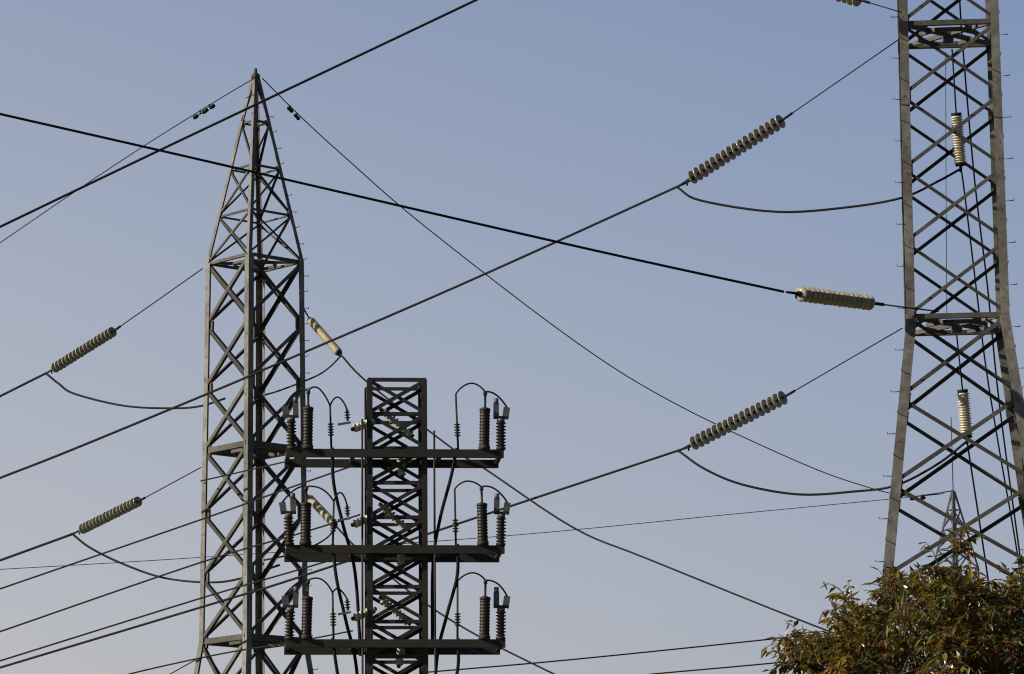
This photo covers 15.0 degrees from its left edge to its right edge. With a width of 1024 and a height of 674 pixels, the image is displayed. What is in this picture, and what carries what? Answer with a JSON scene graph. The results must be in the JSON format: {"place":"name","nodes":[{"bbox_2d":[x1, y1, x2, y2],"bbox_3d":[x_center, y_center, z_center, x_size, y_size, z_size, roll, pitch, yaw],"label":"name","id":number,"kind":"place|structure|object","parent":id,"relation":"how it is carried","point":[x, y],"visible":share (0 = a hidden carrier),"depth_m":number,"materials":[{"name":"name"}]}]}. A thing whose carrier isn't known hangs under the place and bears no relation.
{"place":"outdoors","nodes":[
{"label":"outdoors","id":0,"kind":"place"},
{"bbox_2d":[0,0,1023,673],"label":"sky","id":1,"kind":"structure","parent":0,"point":[550,119],"materials":[{"name":"blue"}]},
{"label":"ground","id":2,"kind":"structure","parent":0,"visible":0},
{"bbox_2d":[193,68,317,673],"bbox_3d":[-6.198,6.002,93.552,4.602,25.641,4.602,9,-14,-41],"label":"transmission tower","id":3,"kind":"structure","parent":2,"relation":"on","point":[255,447],"depth_m":94.23,"materials":[{"name":"metal"}]},
{"bbox_2d":[364,378,427,673],"bbox_3d":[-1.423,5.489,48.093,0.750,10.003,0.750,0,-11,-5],"label":"lattice tower","id":4,"kind":"structure","parent":2,"relation":"on","point":[420,519],"depth_m":48.48,"materials":[{"name":"metal"}]},
{"bbox_2d":[279,382,510,673],"bbox_3d":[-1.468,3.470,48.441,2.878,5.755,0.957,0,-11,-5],"label":"mast equipment","id":5,"kind":"object","parent":4,"relation":"attached to","point":[482,550],"visible":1,"depth_m":48.29,"materials":[{"name":"metal"}]},
{"bbox_2d":[761,526,1023,673],"bbox_3d":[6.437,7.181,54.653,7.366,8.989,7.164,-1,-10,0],"label":"tree","id":6,"kind":"object","parent":2,"relation":"on","point":[969,611],"visible":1,"depth_m":53.79,"materials":[{"name":"green plant"}]},
{"bbox_2d":[875,0,1023,673],"bbox_3d":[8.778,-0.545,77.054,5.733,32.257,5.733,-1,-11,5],"label":"transmission tower","id":7,"kind":"structure","parent":2,"relation":"on","point":[1010,380],"depth_m":76.76,"materials":[{"name":"metal"}]},
{"bbox_2d":[0,0,1022,673],"bbox_3d":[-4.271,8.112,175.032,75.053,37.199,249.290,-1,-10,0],"label":"power lines","id":8,"kind":"object","parent":7,"relation":"attached to","point":[722,158],"visible":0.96,"depth_m":78.55,"materials":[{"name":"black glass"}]},
{"bbox_2d":[932,417,982,668],"bbox_3d":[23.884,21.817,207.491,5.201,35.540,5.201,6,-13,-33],"label":"distant transmission tower","id":9,"kind":"structure","parent":2,"relation":"on","point":[953,496],"depth_m":209.61,"materials":[{"name":"metal"}]}
]}

